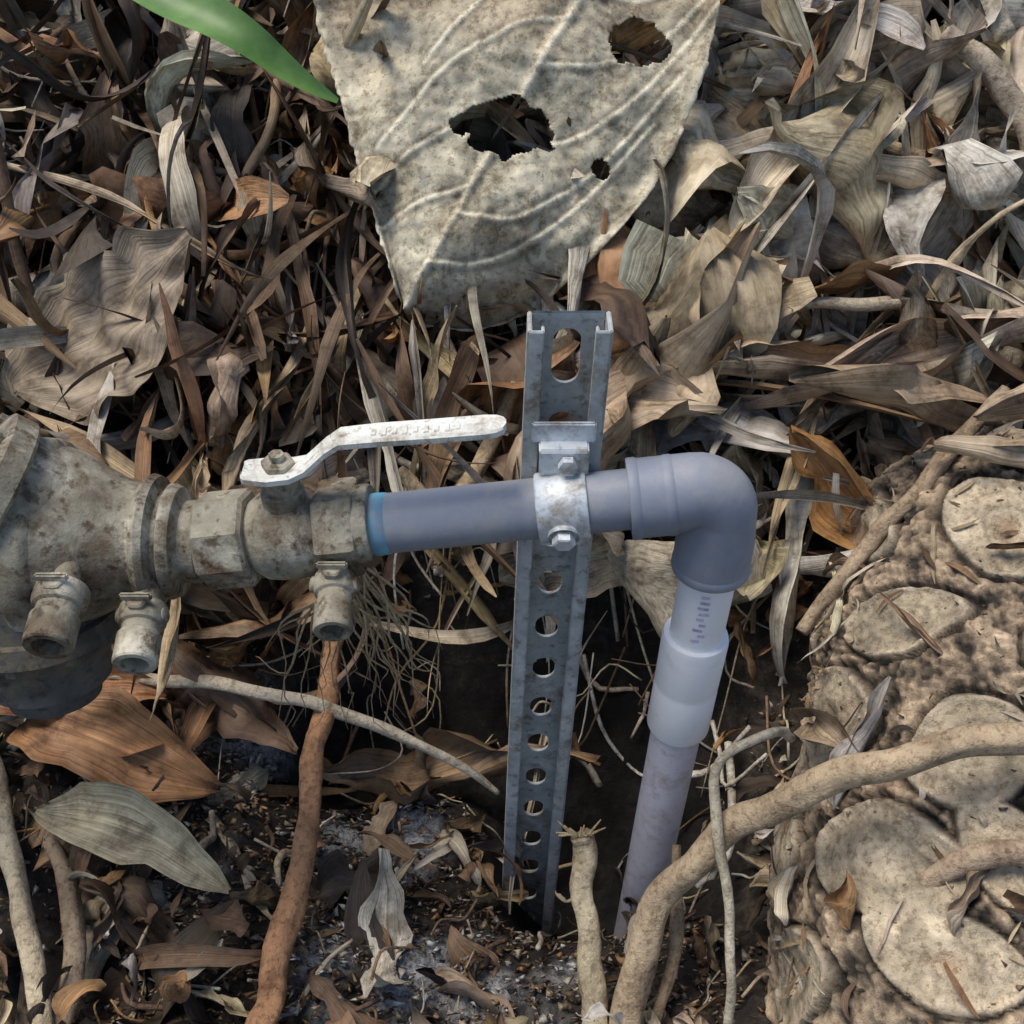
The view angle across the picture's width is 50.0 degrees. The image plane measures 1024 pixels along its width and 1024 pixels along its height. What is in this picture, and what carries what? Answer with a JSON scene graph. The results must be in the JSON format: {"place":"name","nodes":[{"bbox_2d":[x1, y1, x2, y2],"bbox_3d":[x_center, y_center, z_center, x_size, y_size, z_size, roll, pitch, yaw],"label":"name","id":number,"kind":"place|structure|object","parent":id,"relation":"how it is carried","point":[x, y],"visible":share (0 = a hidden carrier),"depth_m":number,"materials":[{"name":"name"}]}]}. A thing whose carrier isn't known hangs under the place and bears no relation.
{"place":"outdoors","nodes":[
{"label":"outdoors","id":0,"kind":"place"},
{"bbox_2d":[133,0,338,102],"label":"green leaf","id":1,"kind":"object","parent":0,"point":[231,25],"visible":1,"depth_m":0.85,"materials":[{"name":"green plant"}]},
{"bbox_2d":[0,0,1018,1023],"bbox_3d":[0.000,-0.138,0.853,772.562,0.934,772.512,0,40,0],"label":"ground","id":2,"kind":"structure","parent":0,"point":[471,693],"depth_m":0.94,"materials":[{"name":"soil"}]},
{"bbox_2d":[0,413,202,718],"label":"backflow preventer","id":3,"kind":"object","parent":2,"relation":"on","point":[95,555],"visible":0.96,"depth_m":0.59,"materials":[{"name":"grey metal"}]},
{"bbox_2d":[188,415,505,641],"bbox_3d":[-0.093,0.005,0.593,0.179,0.113,0.088,0,40,0],"label":"ball valve","id":4,"kind":"object","parent":3,"relation":"attached to","point":[284,524],"visible":0.97,"depth_m":0.59,"materials":[{"name":"grey metal"}]},
{"bbox_2d":[259,567,605,838],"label":"fine roots","id":5,"kind":"object","parent":4,"relation":"hanging from","point":[366,593],"visible":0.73,"depth_m":0.68,"materials":[{"name":"brown plant"}]},
{"bbox_2d":[0,0,1023,1023],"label":"leaf litter","id":6,"kind":"object","parent":2,"relation":"on","point":[183,141],"visible":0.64,"depth_m":0.89,"materials":[{"name":"brown plant"}]},
{"bbox_2d":[0,757,51,1023],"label":"stick","id":7,"kind":"object","parent":6,"relation":"on","point":[25,934],"visible":1,"depth_m":0.75,"materials":[{"name":"brown wood"}]},
{"bbox_2d":[32,820,81,1023],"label":"stick","id":8,"kind":"object","parent":6,"relation":"on","point":[69,925],"visible":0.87,"depth_m":0.76,"materials":[{"name":"brown wood"}]},
{"bbox_2d":[0,666,167,715],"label":"dried leaf","id":9,"kind":"object","parent":6,"relation":"on","point":[145,688],"visible":0.27,"depth_m":0.84,"materials":[{"name":"brown plant"}]},
{"bbox_2d":[5,225,192,425],"bbox_3d":[-0.334,-0.148,0.869,0.169,0.128,0.106,0,40,0],"label":"dried leaf","id":10,"kind":"object","parent":6,"relation":"on","point":[129,272],"visible":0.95,"depth_m":0.88,"materials":[{"name":"beige plant"}]},
{"bbox_2d":[6,687,218,802],"bbox_3d":[-0.304,0.179,0.815,0.158,0.089,0.060,11,41,13],"label":"dried leaf","id":11,"kind":"object","parent":6,"relation":"on","point":[101,735],"visible":0.79,"depth_m":0.82,"materials":[{"name":"brown plant"}]},
{"bbox_2d":[33,782,230,893],"bbox_3d":[-0.270,0.227,0.767,0.155,0.057,0.042,17,43,19],"label":"dried leaf","id":12,"kind":"object","parent":6,"relation":"on","point":[119,824],"visible":1,"depth_m":0.77,"materials":[{"name":"grey plant"}]},
{"bbox_2d":[191,479,317,499],"bbox_3d":[-0.196,0.003,0.842,0.116,0.040,0.053,0,40,0],"label":"dried leaf","id":13,"kind":"object","parent":6,"relation":"on","point":[255,490],"visible":0.06,"depth_m":0.85,"materials":[{"name":"brown plant"}]},
{"bbox_2d":[244,640,340,1023],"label":"stick","id":14,"kind":"object","parent":6,"relation":"on","point":[286,950],"visible":0.91,"depth_m":0.77,"materials":[{"name":"brown wood"}]},
{"bbox_2d":[145,669,501,796],"bbox_3d":[-0.198,0.166,0.861,0.387,0.090,0.012,7,40,8],"label":"stick","id":15,"kind":"object","parent":6,"relation":"on","point":[302,703],"visible":0.76,"depth_m":0.83,"materials":[{"name":"brown wood"}]},
{"bbox_2d":[398,382,522,490],"bbox_3d":[-0.034,-0.047,0.867,0.112,0.080,0.049,-18,43,-21],"label":"stick","id":16,"kind":"object","parent":6,"relation":"on","point":[486,450],"visible":0.45,"depth_m":0.87,"materials":[{"name":"brown wood"}]},
{"bbox_2d":[313,0,719,331],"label":"dried leaf","id":17,"kind":"object","parent":6,"relation":"on","point":[461,216],"visible":0.98,"depth_m":0.87,"materials":[{"name":"beige plant"}]},
{"bbox_2d":[569,825,606,1023],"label":"root","id":18,"kind":"object","parent":6,"relation":"on","point":[591,982],"visible":0.98,"depth_m":0.74,"materials":[{"name":"beige plant"}]},
{"bbox_2d":[611,315,670,468],"bbox_3d":[0.082,-0.078,0.883,0.080,0.164,0.061,0,40,0],"label":"dried leaf","id":19,"kind":"object","parent":6,"relation":"on","point":[630,363],"visible":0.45,"depth_m":0.87,"materials":[{"name":"brown plant"}]},
{"bbox_2d":[653,845,679,1023],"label":"root","id":20,"kind":"object","parent":6,"relation":"on","point":[672,929],"visible":0.65,"depth_m":0.75,"materials":[{"name":"brown plant"}]},
{"bbox_2d":[613,0,724,52],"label":"dried leaf","id":21,"kind":"object","parent":6,"relation":"on","point":[639,34],"visible":0.42,"depth_m":0.92,"materials":[{"name":"brown plant"}]},
{"bbox_2d":[658,221,761,437],"bbox_3d":[0.147,-0.144,0.865,0.060,0.152,0.108,14,42,16],"label":"dried leaf","id":22,"kind":"object","parent":6,"relation":"on","point":[691,351],"visible":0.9,"depth_m":0.85,"materials":[{"name":"brown plant"}]},
{"bbox_2d":[712,728,794,1023],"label":"aerial root","id":23,"kind":"object","parent":6,"relation":"on","point":[724,761],"visible":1,"depth_m":0.69,"materials":[{"name":"beige plant"}]},
{"bbox_2d":[712,340,848,380],"bbox_3d":[0.232,-0.115,0.873,0.201,0.058,0.040,-6,40,-7],"label":"dried leaf","id":24,"kind":"object","parent":6,"relation":"on","point":[780,359],"visible":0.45,"depth_m":0.86,"materials":[{"name":"brown plant"}]},
{"bbox_2d":[728,0,879,234],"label":"dried leaf","id":25,"kind":"object","parent":6,"relation":"on","point":[769,169],"visible":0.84,"depth_m":0.90,"materials":[{"name":"beige plant"}]},
{"bbox_2d":[614,721,1023,1023],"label":"aerial root","id":26,"kind":"object","parent":6,"relation":"on","point":[745,818],"visible":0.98,"depth_m":0.67,"materials":[{"name":"beige plant"}]},
{"bbox_2d":[800,296,990,315],"bbox_3d":[0.329,-0.159,0.882,0.224,0.026,0.013,4,40,4],"label":"stick","id":27,"kind":"object","parent":6,"relation":"on","point":[870,304],"visible":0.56,"depth_m":0.88,"materials":[{"name":"brown wood"}]},
{"bbox_2d":[788,364,1004,431],"bbox_3d":[0.297,-0.069,0.813,0.198,0.119,0.042,-6,40,-7],"label":"dried leaf","id":28,"kind":"object","parent":6,"relation":"on","point":[914,390],"visible":0.71,"depth_m":0.78,"materials":[{"name":"brown plant"}]},
{"bbox_2d":[797,383,1011,634],"bbox_3d":[0.284,-0.002,0.799,0.188,0.146,0.015,-25,46,-27],"label":"stick","id":29,"kind":"object","parent":6,"relation":"on","point":[932,468],"visible":0.74,"depth_m":0.79,"materials":[{"name":"brown wood"}]},
{"bbox_2d":[885,135,924,156],"bbox_3d":[0.413,-0.263,0.929,0.245,0.083,0.023,16,43,19],"label":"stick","id":30,"kind":"object","parent":6,"relation":"on","point":[896,147],"visible":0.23,"depth_m":0.93,"materials":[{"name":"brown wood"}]},
{"bbox_2d":[824,307,1023,376],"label":"dried leaf","id":31,"kind":"object","parent":6,"relation":"on","point":[1007,325],"visible":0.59,"depth_m":0.85,"materials":[{"name":"brown plant"}]},
{"bbox_2d":[876,154,1023,205],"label":"dried leaf","id":32,"kind":"object","parent":6,"relation":"on","point":[908,172],"visible":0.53,"depth_m":0.89,"materials":[{"name":"beige plant"}]},
{"bbox_2d":[933,435,1023,468],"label":"dried leaf","id":33,"kind":"object","parent":6,"relation":"on","point":[999,450],"visible":1,"depth_m":0.75,"materials":[{"name":"beige plant"}]},
{"bbox_2d":[937,25,1023,151],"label":"stick","id":34,"kind":"object","parent":6,"relation":"on","point":[999,80],"visible":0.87,"depth_m":0.90,"materials":[{"name":"brown wood"}]},
{"bbox_2d":[971,0,1017,39],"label":"dried leaf","id":35,"kind":"object","parent":6,"relation":"on","point":[1003,24],"visible":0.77,"depth_m":0.93,"materials":[{"name":"grey plant"}]},
{"bbox_2d":[973,383,1023,420],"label":"dried leaf","id":36,"kind":"object","parent":6,"relation":"on","point":[1007,405],"visible":1,"depth_m":0.75,"materials":[{"name":"brown plant"}]},
{"bbox_2d":[0,0,1023,1023],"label":"twigs","id":37,"kind":"object","parent":2,"relation":"on","point":[546,702],"visible":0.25,"depth_m":0.92,"materials":[{"name":"brown wood"}]},
{"bbox_2d":[502,311,613,939],"bbox_3d":[0.020,0.152,0.771,0.062,0.652,0.022,0,40,0],"label":"metal strut post","id":38,"kind":"object","parent":2,"relation":"on","point":[581,396],"visible":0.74,"depth_m":0.71,"materials":[{"name":"silver metal"}]},
{"bbox_2d":[531,422,596,550],"bbox_3d":[0.028,-0.007,0.600,0.035,0.079,0.046,0,40,0],"label":"pipe clamp","id":39,"kind":"object","parent":38,"relation":"attached to","point":[561,508],"visible":0.97,"depth_m":0.59,"materials":[{"name":"metal"}]},
{"bbox_2d":[367,452,757,938],"bbox_3d":[0.026,0.189,0.768,0.224,0.567,0.046,0,40,0],"label":"pvc pipe run","id":40,"kind":"object","parent":2,"relation":"on","point":[702,507],"visible":0.98,"depth_m":0.60,"materials":[{"name":"grey plastic"}]},
{"bbox_2d":[763,425,1023,1023],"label":"philodendron trunk","id":41,"kind":"object","parent":2,"relation":"on","point":[922,944],"visible":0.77,"depth_m":0.70,"materials":[{"name":"brown plant"}]},
{"bbox_2d":[912,835,1023,889],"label":"aerial root","id":42,"kind":"object","parent":41,"relation":"on","point":[961,860],"visible":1,"depth_m":0.65,"materials":[{"name":"beige plant"}]}
]}

